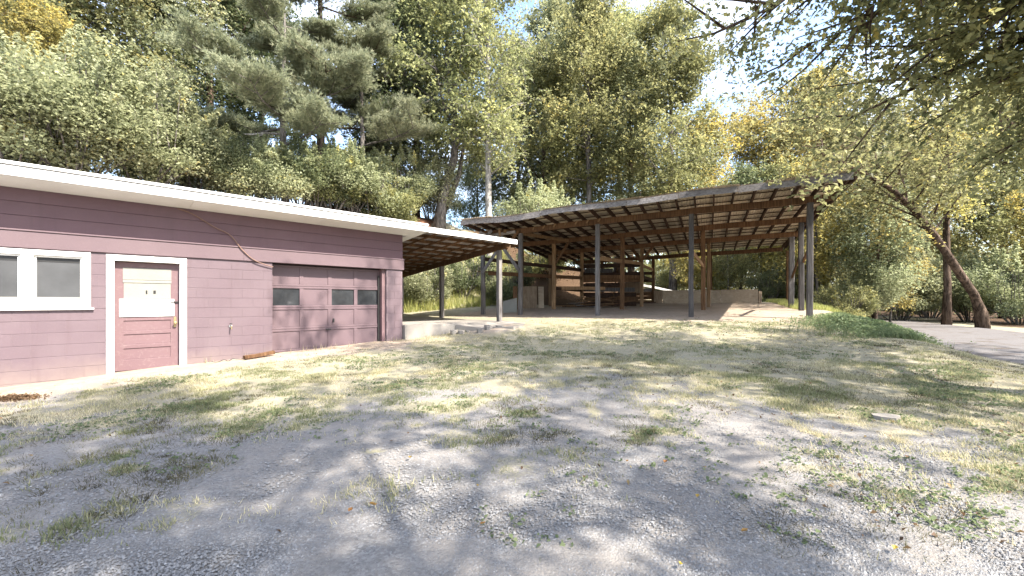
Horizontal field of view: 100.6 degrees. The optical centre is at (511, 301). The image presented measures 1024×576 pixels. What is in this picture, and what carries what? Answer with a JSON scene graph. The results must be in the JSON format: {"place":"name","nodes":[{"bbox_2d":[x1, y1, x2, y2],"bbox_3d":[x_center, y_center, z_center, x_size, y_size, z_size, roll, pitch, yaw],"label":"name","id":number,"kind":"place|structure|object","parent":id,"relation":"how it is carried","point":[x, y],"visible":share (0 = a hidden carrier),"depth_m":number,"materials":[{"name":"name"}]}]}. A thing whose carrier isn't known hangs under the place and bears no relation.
{"place":"outdoors","nodes":[
{"label":"outdoors","id":0,"kind":"place"},
{"bbox_2d":[404,232,515,312],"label":"bank grass","id":1,"kind":"structure","parent":0,"point":[456,300],"depth_m":21.42,"materials":[{"name":"green plant"}]},
{"bbox_2d":[0,203,1023,575],"bbox_3d":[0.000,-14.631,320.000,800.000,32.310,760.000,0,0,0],"label":"ground","id":2,"kind":"structure","parent":0,"point":[378,555],"depth_m":3.69,"materials":[{"name":"grey gravel"}]},
{"bbox_2d":[0,392,55,401],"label":"dead clump","id":3,"kind":"object","parent":2,"relation":"on","point":[14,397],"visible":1,"depth_m":5.96,"materials":[{"name":"brown plant"}]},
{"bbox_2d":[0,0,106,122],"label":"deciduous tree","id":4,"kind":"object","parent":2,"relation":"on","point":[34,17],"visible":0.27,"depth_m":16.47,"materials":[{"name":"yellow plant"}]},
{"bbox_2d":[0,0,122,159],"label":"deciduous tree","id":5,"kind":"object","parent":2,"relation":"on","point":[66,8],"visible":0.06,"depth_m":19.00,"materials":[{"name":"yellow plant"}]},
{"bbox_2d":[0,31,125,175],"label":"bush","id":6,"kind":"object","parent":2,"relation":"on","point":[18,149],"visible":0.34,"depth_m":14.16,"materials":[{"name":"green plant"}]},
{"bbox_2d":[0,23,191,181],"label":"bush","id":7,"kind":"object","parent":2,"relation":"on","point":[101,104],"visible":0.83,"depth_m":14.45,"materials":[{"name":"green plant"}]},
{"bbox_2d":[0,0,208,113],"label":"deciduous tree","id":8,"kind":"object","parent":2,"relation":"on","point":[99,18],"visible":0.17,"depth_m":21.67,"materials":[{"name":"green plant"}]},
{"bbox_2d":[7,0,252,107],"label":"deciduous tree","id":9,"kind":"object","parent":2,"relation":"on","point":[103,38],"visible":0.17,"depth_m":22.80,"materials":[{"name":"green plant"}]},
{"bbox_2d":[34,45,235,185],"bbox_3d":[-15.364,-7.133,17.848,6.296,6.162,7.023,0,0,38],"label":"bush","id":10,"kind":"object","parent":2,"relation":"on","point":[162,90],"visible":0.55,"depth_m":17.14,"materials":[{"name":"green plant"}]},
{"bbox_2d":[107,57,203,181],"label":"deciduous tree","id":11,"kind":"object","parent":2,"relation":"on","point":[172,75],"visible":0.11,"depth_m":20.32,"materials":[{"name":"green plant"}]},
{"bbox_2d":[135,91,254,192],"bbox_3d":[-14.809,-6.967,19.819,5.201,5.090,5.802,0,0,21],"label":"bush","id":12,"kind":"object","parent":2,"relation":"on","point":[191,183],"visible":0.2,"depth_m":18.74,"materials":[{"name":"green plant"}]},
{"bbox_2d":[99,0,309,186],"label":"pine tree","id":13,"kind":"object","parent":2,"relation":"on","point":[228,98],"visible":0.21,"depth_m":27.59,"materials":[{"name":"green plant"}]},
{"bbox_2d":[0,159,428,386],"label":"garage","id":14,"kind":"structure","parent":2,"relation":"on","point":[100,274],"depth_m":8.22,"materials":[{"name":"red paint"}]},
{"bbox_2d":[0,248,93,310],"bbox_3d":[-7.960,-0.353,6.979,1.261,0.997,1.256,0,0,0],"label":"window","id":15,"kind":"structure","parent":14,"relation":"in","point":[30,279],"depth_m":7.09,"materials":[{"name":"white paint"}]},
{"bbox_2d":[114,261,178,371],"bbox_3d":[-6.894,0.275,8.049,0.928,2.010,0.125,0,0,-45],"label":"door","id":16,"kind":"structure","parent":14,"relation":"in","point":[141,341],"depth_m":8.04,"materials":[{"name":"red paint"}]},
{"bbox_2d":[177,208,272,266],"bbox_3d":[-5.912,-1.290,8.864,1.686,1.064,0.046,0,0,-44],"label":"cable","id":17,"kind":"object","parent":14,"relation":"hanging from","point":[228,234],"visible":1,"depth_m":8.85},
{"bbox_2d":[272,264,379,351],"bbox_3d":[-4.536,0.160,10.585,2.660,2.010,0.085,0,0,-45],"label":"garage door","id":18,"kind":"structure","parent":14,"relation":"in","point":[335,307],"depth_m":10.47,"materials":[{"name":"red paint"}]},
{"bbox_2d":[182,123,270,198],"bbox_3d":[-13.104,-6.410,19.855,4.397,3.858,3.942,0,0,-12],"label":"bush","id":19,"kind":"object","parent":2,"relation":"on","point":[235,142],"visible":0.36,"depth_m":18.80,"materials":[{"name":"green plant"}]},
{"bbox_2d":[199,130,281,198],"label":"bush","id":20,"kind":"object","parent":2,"relation":"on","point":[238,185],"visible":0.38,"depth_m":19.11,"materials":[{"name":"green plant"}]},
{"bbox_2d":[243,350,274,358],"bbox_3d":[-5.391,1.135,9.067,0.103,0.115,0.630,0,0,30],"label":"timber offcut","id":21,"kind":"object","parent":2,"relation":"on","point":[262,354],"visible":1,"depth_m":9.02,"materials":[{"name":"brown wood"}]},
{"bbox_2d":[194,1,330,151],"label":"deciduous tree","id":22,"kind":"object","parent":2,"relation":"on","point":[264,57],"visible":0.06,"depth_m":33.70,"materials":[{"name":"green plant"}]},
{"bbox_2d":[227,133,304,201],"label":"bush","id":23,"kind":"object","parent":2,"relation":"on","point":[258,167],"visible":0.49,"depth_m":19.12,"materials":[{"name":"green plant"}]},
{"bbox_2d":[155,0,385,202],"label":"pine tree","id":24,"kind":"object","parent":2,"relation":"on","point":[228,58],"visible":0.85,"depth_m":18.85,"materials":[{"name":"green plant"}]},
{"bbox_2d":[248,140,340,205],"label":"bush","id":25,"kind":"object","parent":2,"relation":"on","point":[292,190],"visible":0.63,"depth_m":19.29,"materials":[{"name":"green plant"}]},
{"bbox_2d":[266,129,361,208],"bbox_3d":[-9.646,-6.410,20.837,4.580,4.018,4.106,0,0,-25],"label":"bush","id":26,"kind":"object","parent":2,"relation":"on","point":[308,151],"visible":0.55,"depth_m":19.75,"materials":[{"name":"green plant"}]},
{"bbox_2d":[223,0,430,164],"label":"pine tree","id":27,"kind":"object","parent":2,"relation":"on","point":[266,42],"visible":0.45,"depth_m":21.17,"materials":[{"name":"green plant"}]},
{"bbox_2d":[288,146,368,210],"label":"bush","id":28,"kind":"object","parent":2,"relation":"on","point":[358,195],"visible":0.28,"depth_m":20.69,"materials":[{"name":"green plant"}]},
{"bbox_2d":[204,330,457,362],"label":"wall weeds","id":29,"kind":"object","parent":2,"relation":"on","point":[375,342],"depth_m":11.48,"materials":[{"name":"green plant"}]},
{"bbox_2d":[319,136,397,212],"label":"bush","id":30,"kind":"object","parent":2,"relation":"on","point":[351,149],"visible":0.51,"depth_m":20.85,"materials":[{"name":"green plant"}]},
{"bbox_2d":[278,12,448,209],"bbox_3d":[-7.893,-10.119,23.436,9.462,10.896,8.017,0,0,8],"label":"pine tree","id":31,"kind":"object","parent":2,"relation":"on","point":[392,125],"visible":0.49,"depth_m":21.85,"materials":[{"name":"green plant"}]},
{"bbox_2d":[333,152,415,220],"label":"bush","id":32,"kind":"object","parent":2,"relation":"on","point":[385,168],"visible":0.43,"depth_m":21.41,"materials":[{"name":"green plant"}]},
{"bbox_2d":[327,59,424,182],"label":"deciduous tree","id":33,"kind":"object","parent":2,"relation":"on","point":[385,90],"visible":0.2,"depth_m":24.61,"materials":[{"name":"green plant"}]},
{"bbox_2d":[359,178,423,221],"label":"bush","id":34,"kind":"object","parent":2,"relation":"on","point":[413,202],"visible":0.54,"depth_m":21.63,"materials":[{"name":"green plant"}]},
{"bbox_2d":[299,0,484,175],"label":"deciduous tree","id":35,"kind":"object","parent":2,"relation":"on","point":[395,73],"visible":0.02,"depth_m":29.96,"materials":[{"name":"green plant"}]},
{"bbox_2d":[359,143,442,218],"bbox_3d":[-6.188,-6.703,23.956,4.886,4.286,4.380,0,0,-9],"label":"bush","id":36,"kind":"object","parent":2,"relation":"on","point":[423,188],"visible":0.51,"depth_m":23.20,"materials":[{"name":"green plant"}]},
{"bbox_2d":[347,0,503,216],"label":"deciduous tree","id":37,"kind":"object","parent":2,"relation":"on","point":[400,20],"visible":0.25,"depth_m":25.66,"materials":[{"name":"green plant"}]},
{"bbox_2d":[392,150,463,220],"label":"bush","id":38,"kind":"object","parent":2,"relation":"on","point":[430,207],"visible":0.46,"depth_m":24.50,"materials":[{"name":"green plant"}]},
{"bbox_2d":[403,265,454,308],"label":"bush","id":39,"kind":"object","parent":2,"relation":"on","point":[425,290],"visible":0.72,"depth_m":20.03,"materials":[{"name":"green plant"}]},
{"bbox_2d":[450,330,457,334],"bbox_3d":[-1.662,0.907,12.324,0.262,0.154,0.239,0,0,0],"label":"concrete chunk","id":40,"kind":"object","parent":2,"relation":"on","point":[452,332],"visible":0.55,"depth_m":12.22,"materials":[{"name":"grey concrete"}]},
{"bbox_2d":[376,0,533,228],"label":"deciduous tree","id":41,"kind":"object","parent":2,"relation":"on","point":[443,8],"visible":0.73,"depth_m":23.95,"materials":[{"name":"green plant"}]},
{"bbox_2d":[402,316,514,339],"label":"concrete slab","id":42,"kind":"structure","parent":2,"relation":"on","point":[414,327],"depth_m":12.55,"materials":[{"name":"grey concrete"}]},
{"bbox_2d":[402,227,516,321],"bbox_3d":[-3.626,-0.573,15.181,3.868,2.946,6.960,0,0,-45],"label":"carport","id":43,"kind":"object","parent":42,"relation":"on","point":[433,248],"visible":0.63,"depth_m":14.16,"materials":[{"name":"white paint"}]},
{"bbox_2d":[431,254,491,298],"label":"bush","id":44,"kind":"object","parent":2,"relation":"on","point":[459,277],"visible":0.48,"depth_m":22.12,"materials":[{"name":"green plant"}]},
{"bbox_2d":[446,140,526,231],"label":"deciduous tree","id":45,"kind":"object","parent":2,"relation":"on","point":[465,181],"visible":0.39,"depth_m":39.28,"materials":[{"name":"green plant"}]},
{"bbox_2d":[456,322,524,331],"bbox_3d":[-0.269,0.943,12.842,2.351,0.515,1.612,0,0,-43],"label":"broken apron","id":46,"kind":"object","parent":2,"relation":"on","point":[470,327],"visible":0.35,"depth_m":12.56,"materials":[{"name":"concrete"}]},
{"bbox_2d":[431,0,551,297],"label":"deciduous tree","id":47,"kind":"object","parent":2,"relation":"on","point":[497,124],"visible":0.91,"depth_m":22.82,"materials":[{"name":"green plant"}]},
{"bbox_2d":[471,253,534,302],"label":"bush","id":48,"kind":"object","parent":2,"relation":"on","point":[507,287],"visible":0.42,"depth_m":22.61,"materials":[{"name":"green plant"}]},
{"bbox_2d":[461,34,545,248],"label":"deciduous tree","id":49,"kind":"object","parent":2,"relation":"on","point":[513,172],"visible":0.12,"depth_m":40.80,"materials":[{"name":"green plant"}]},
{"bbox_2d":[503,298,516,312],"bbox_3d":[-0.083,0.162,17.760,0.580,0.631,0.320,0,0,0],"label":"grey board","id":50,"kind":"object","parent":2,"relation":"on","point":[510,306],"visible":0.86,"depth_m":17.74,"materials":[{"name":"grey wood"}]},
{"bbox_2d":[0,321,1023,547],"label":"weeds","id":51,"kind":"object","parent":2,"relation":"on","point":[821,452],"visible":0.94,"depth_m":4.39,"materials":[{"name":"green plant"}]},
{"bbox_2d":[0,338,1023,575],"bbox_3d":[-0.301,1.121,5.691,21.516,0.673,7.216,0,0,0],"label":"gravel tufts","id":52,"kind":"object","parent":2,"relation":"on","point":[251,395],"visible":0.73,"depth_m":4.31,"materials":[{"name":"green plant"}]},
{"bbox_2d":[0,316,1023,548],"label":"fallen leaves","id":53,"kind":"object","parent":2,"relation":"on","point":[871,512],"depth_m":3.87,"materials":[{"name":"brown plant"}]},
{"bbox_2d":[513,286,516,298],"bbox_3d":[0.145,-0.159,19.015,0.200,1.061,0.230,0,0,0],"label":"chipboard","id":54,"kind":"object","parent":2,"relation":"on","point":[514,291],"visible":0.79,"depth_m":19.05,"materials":[{"name":"brown wood"}]},
{"bbox_2d":[523,286,536,308],"bbox_3d":[0.813,-0.180,19.335,0.632,1.038,0.270,0,0,0],"label":"plywood sheet","id":55,"kind":"object","parent":2,"relation":"on","point":[529,297],"visible":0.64,"depth_m":19.33,"materials":[{"name":"brown wood"}]},
{"bbox_2d":[492,176,575,255],"bbox_3d":[1.686,-5.903,30.216,6.022,5.894,6.718,0,0,24],"label":"bush","id":56,"kind":"object","parent":2,"relation":"on","point":[528,197],"visible":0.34,"depth_m":28.79,"materials":[{"name":"green plant"}]},
{"bbox_2d":[464,31,610,257],"bbox_3d":[3.445,-12.313,35.694,12.530,20.596,10.611,0,0,-43],"label":"deciduous tree","id":57,"kind":"object","parent":2,"relation":"on","point":[535,83],"visible":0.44,"depth_m":34.52,"materials":[{"name":"green plant"}]},
{"bbox_2d":[538,287,543,307],"bbox_3d":[1.349,-0.185,19.720,0.254,1.005,0.240,0,0,0],"label":"plank","id":58,"kind":"object","parent":2,"relation":"on","point":[540,297],"visible":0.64,"depth_m":19.70,"materials":[{"name":"grey wood"}]},
{"bbox_2d":[524,249,571,279],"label":"bush","id":59,"kind":"object","parent":2,"relation":"on","point":[536,270],"visible":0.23,"depth_m":26.41,"materials":[{"name":"green plant"}]},
{"bbox_2d":[476,0,639,262],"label":"deciduous tree","id":60,"kind":"object","parent":2,"relation":"on","point":[545,16],"visible":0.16,"depth_m":39.73,"materials":[{"name":"green plant"}]},
{"bbox_2d":[564,202,589,268],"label":"bush","id":61,"kind":"object","parent":2,"relation":"on","point":[572,262],"visible":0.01,"depth_m":30.82,"materials":[{"name":"green plant"}]},
{"bbox_2d":[503,247,662,303],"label":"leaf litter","id":62,"kind":"object","parent":2,"relation":"on","point":[566,280],"visible":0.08,"depth_m":27.30,"materials":[{"name":"brown plant"}]},
{"bbox_2d":[516,0,667,268],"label":"deciduous tree","id":63,"kind":"object","parent":2,"relation":"on","point":[598,60],"visible":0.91,"depth_m":31.57,"materials":[{"name":"green plant"}]},
{"bbox_2d":[568,296,634,307],"bbox_3d":[4.237,0.025,19.820,3.108,0.602,1.574,0,0,28],"label":"lumber pile","id":64,"kind":"object","parent":2,"relation":"on","point":[591,300],"visible":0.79,"depth_m":19.68,"materials":[{"name":"brown wood"}]},
{"bbox_2d":[563,0,685,271],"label":"deciduous tree","id":65,"kind":"object","parent":2,"relation":"on","point":[625,12],"visible":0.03,"depth_m":41.49,"materials":[{"name":"green plant"}]},
{"bbox_2d":[573,17,730,271],"bbox_3d":[10.746,-11.883,36.530,11.170,21.680,13.190,0,0,-22],"label":"deciduous tree","id":66,"kind":"object","parent":2,"relation":"on","point":[620,183],"visible":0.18,"depth_m":34.50,"materials":[{"name":"green plant"}]},
{"bbox_2d":[460,170,856,317],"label":"pole shed","id":67,"kind":"structure","parent":2,"relation":"on","point":[730,216],"depth_m":16.57,"materials":[{"name":"wood"}]},
{"bbox_2d":[644,285,668,289],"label":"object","id":68,"kind":"object","parent":67,"relation":"attached to","point":[649,286],"visible":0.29,"depth_m":24.73,"materials":[{"name":"white concrete"}]},
{"bbox_2d":[639,253,687,293],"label":"bush","id":69,"kind":"object","parent":2,"relation":"on","point":[663,277],"visible":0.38,"depth_m":32.38,"materials":[{"name":"green plant"}]},
{"bbox_2d":[579,0,762,289],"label":"deciduous tree","id":70,"kind":"object","parent":2,"relation":"on","point":[679,91],"visible":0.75,"depth_m":30.04,"materials":[{"name":"green plant"}]},
{"bbox_2d":[664,249,732,289],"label":"deciduous tree","id":71,"kind":"object","parent":2,"relation":"on","point":[682,263],"visible":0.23,"depth_m":28.98,"materials":[{"name":"green plant"}]},
{"bbox_2d":[643,99,758,265],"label":"deciduous tree","id":72,"kind":"object","parent":2,"relation":"on","point":[714,125],"visible":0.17,"depth_m":35.04,"materials":[{"name":"green plant"}]},
{"bbox_2d":[694,255,743,289],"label":"bush","id":73,"kind":"object","parent":2,"relation":"on","point":[715,281],"visible":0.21,"depth_m":32.84,"materials":[{"name":"green plant"}]},
{"bbox_2d":[706,247,763,289],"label":"deciduous tree","id":74,"kind":"object","parent":2,"relation":"on","point":[740,267],"visible":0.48,"depth_m":28.11,"materials":[{"name":"green plant"}]},
{"bbox_2d":[710,159,783,289],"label":"deciduous tree","id":75,"kind":"object","parent":2,"relation":"on","point":[742,176],"visible":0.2,"depth_m":31.03,"materials":[{"name":"green plant"}]},
{"bbox_2d":[726,245,788,288],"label":"deciduous tree","id":76,"kind":"object","parent":2,"relation":"on","point":[761,263],"visible":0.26,"depth_m":28.31,"materials":[{"name":"green plant"}]},
{"bbox_2d":[744,261,805,298],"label":"bush","id":77,"kind":"object","parent":2,"relation":"on","point":[767,289],"visible":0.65,"depth_m":25.15,"materials":[{"name":"green plant"}]},
{"bbox_2d":[716,79,839,298],"bbox_3d":[23.905,-10.139,41.437,19.254,23.706,16.751,0,0,39],"label":"deciduous tree","id":78,"kind":"object","parent":2,"relation":"on","point":[756,125],"visible":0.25,"depth_m":38.81,"materials":[{"name":"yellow plant"}]},
{"bbox_2d":[763,271,805,298],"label":"bush","id":79,"kind":"object","parent":2,"relation":"on","point":[764,297],"visible":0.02,"depth_m":27.42,"materials":[{"name":"green plant"}]},
{"bbox_2d":[745,145,841,278],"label":"deciduous tree","id":80,"kind":"object","parent":2,"relation":"on","point":[774,173],"visible":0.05,"depth_m":29.61,"materials":[{"name":"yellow plant"}]},
{"bbox_2d":[567,225,1023,310],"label":"wood","id":81,"kind":"object","parent":2,"relation":"on","point":[662,267],"visible":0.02,"depth_m":50.87,"materials":[{"name":"green plant"}]},
{"bbox_2d":[762,298,845,312],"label":"verge grass","id":82,"kind":"structure","parent":2,"relation":"on","point":[784,302],"depth_m":17.36,"materials":[{"name":"green plant"}]},
{"bbox_2d":[762,212,855,297],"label":"deciduous tree","id":83,"kind":"object","parent":2,"relation":"on","point":[784,256],"visible":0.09,"depth_m":26.62,"materials":[{"name":"green plant"}]},
{"bbox_2d":[726,50,898,300],"bbox_3d":[27.329,-9.826,36.396,13.849,22.764,11.728,0,0,-18],"label":"deciduous tree","id":84,"kind":"object","parent":2,"relation":"on","point":[817,70],"visible":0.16,"depth_m":36.70,"materials":[{"name":"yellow plant"}]},
{"bbox_2d":[764,147,867,298],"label":"deciduous tree","id":85,"kind":"object","parent":2,"relation":"on","point":[821,256],"visible":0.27,"depth_m":23.79,"materials":[{"name":"green plant"}]},
{"bbox_2d":[652,0,1023,217],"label":"shade tree","id":86,"kind":"object","parent":2,"relation":"on","point":[1004,64],"visible":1,"depth_m":7.03,"materials":[{"name":"green plant"}]},
{"bbox_2d":[813,276,882,316],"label":"bush","id":87,"kind":"object","parent":2,"relation":"on","point":[865,304],"visible":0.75,"depth_m":19.45,"materials":[{"name":"green plant"}]},
{"bbox_2d":[794,245,914,312],"bbox_3d":[19.228,-0.935,23.858,4.927,4.822,5.496,0,0,7],"label":"bush","id":88,"kind":"object","parent":2,"relation":"on","point":[888,294],"visible":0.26,"depth_m":22.69,"materials":[{"name":"green plant"}]},
{"bbox_2d":[813,167,937,318],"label":"deciduous tree","id":89,"kind":"object","parent":2,"relation":"on","point":[871,267],"visible":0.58,"depth_m":21.86,"materials":[{"name":"green plant"}]},
{"bbox_2d":[762,311,996,351],"bbox_3d":[9.181,0.779,11.028,6.162,0.935,3.515,0,0,-23],"label":"weed patch","id":90,"kind":"object","parent":2,"relation":"on","point":[862,320],"visible":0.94,"depth_m":10.33,"materials":[{"name":"green plant"}]},
{"bbox_2d":[871,413,900,421],"bbox_3d":[3.911,1.230,4.439,0.246,0.085,0.207,0,0,31],"label":"flat stone","id":91,"kind":"object","parent":2,"relation":"on","point":[885,416],"visible":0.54,"depth_m":4.40,"materials":[{"name":"stone"}]},
{"bbox_2d":[845,229,939,321],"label":"deciduous tree","id":92,"kind":"object","parent":2,"relation":"on","point":[904,304],"visible":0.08,"depth_m":23.90,"materials":[{"name":"green plant"}]},
{"bbox_2d":[763,10,1023,328],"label":"leaning tree","id":93,"kind":"object","parent":2,"relation":"on","point":[908,154],"visible":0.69,"depth_m":16.74,"materials":[{"name":"green plant"}]},
{"bbox_2d":[843,246,963,320],"bbox_3d":[24.865,-1.186,27.053,6.107,5.358,5.474,0,0,39],"label":"bush","id":94,"kind":"object","parent":2,"relation":"on","point":[931,291],"visible":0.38,"depth_m":25.70,"materials":[{"name":"green plant"}]},
{"bbox_2d":[806,81,1010,319],"bbox_3d":[25.817,-6.854,29.701,13.753,16.933,11.965,0,0,36],"label":"deciduous tree","id":95,"kind":"object","parent":2,"relation":"on","point":[927,240],"visible":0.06,"depth_m":28.61,"materials":[{"name":"green plant"}]},
{"bbox_2d":[831,97,1019,314],"bbox_3d":[35.916,-8.401,38.013,16.331,20.107,14.209,0,0,-1],"label":"deciduous tree","id":96,"kind":"object","parent":2,"relation":"on","point":[939,233],"visible":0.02,"depth_m":36.52,"materials":[{"name":"green plant"}]},
{"bbox_2d":[909,242,977,317],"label":"bush","id":97,"kind":"object","parent":2,"relation":"on","point":[926,312],"visible":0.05,"depth_m":30.71,"materials":[{"name":"green plant"}]},
{"bbox_2d":[879,2,1010,324],"bbox_3d":[22.482,-8.071,21.849,5.795,19.190,5.128,0,0,3],"label":"deciduous tree","id":98,"kind":"object","parent":2,"relation":"on","point":[946,316],"visible":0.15,"depth_m":21.88,"materials":[{"name":"green plant"}]},
{"bbox_2d":[901,65,1023,318],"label":"deciduous tree","id":99,"kind":"object","parent":2,"relation":"on","point":[978,224],"visible":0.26,"depth_m":29.06,"materials":[{"name":"green plant"}]},
{"bbox_2d":[919,248,1023,321],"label":"bush","id":100,"kind":"object","parent":2,"relation":"on","point":[960,307],"visible":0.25,"depth_m":25.64,"materials":[{"name":"green plant"}]},
{"bbox_2d":[952,241,1023,323],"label":"bush","id":101,"kind":"object","parent":2,"relation":"on","point":[996,289],"visible":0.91,"depth_m":23.08,"materials":[{"name":"green plant"}]},
{"bbox_2d":[986,188,1023,276],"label":"deciduous tree","id":102,"kind":"object","parent":2,"relation":"on","point":[1019,204],"visible":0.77,"depth_m":24.57,"materials":[{"name":"green plant"}]},
{"bbox_2d":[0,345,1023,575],"bbox_3d":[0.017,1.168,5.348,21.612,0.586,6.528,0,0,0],"label":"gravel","id":103,"kind":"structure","parent":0,"point":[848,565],"depth_m":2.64,"materials":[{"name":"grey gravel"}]},
{"bbox_2d":[0,316,1023,561],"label":"lawn grass","id":104,"kind":"structure","parent":0,"point":[640,438],"depth_m":5.53,"materials":[{"name":"green plant"}]},
{"bbox_2d":[86,0,1023,295],"label":"sky","id":105,"kind":"structure","parent":0,"point":[723,86],"materials":[{"name":"white"}]},
{"bbox_2d":[871,318,1023,363],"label":"road","id":106,"kind":"structure","parent":0,"point":[1009,346],"depth_m":14.05,"materials":[{"name":"asphalt"}]}
]}

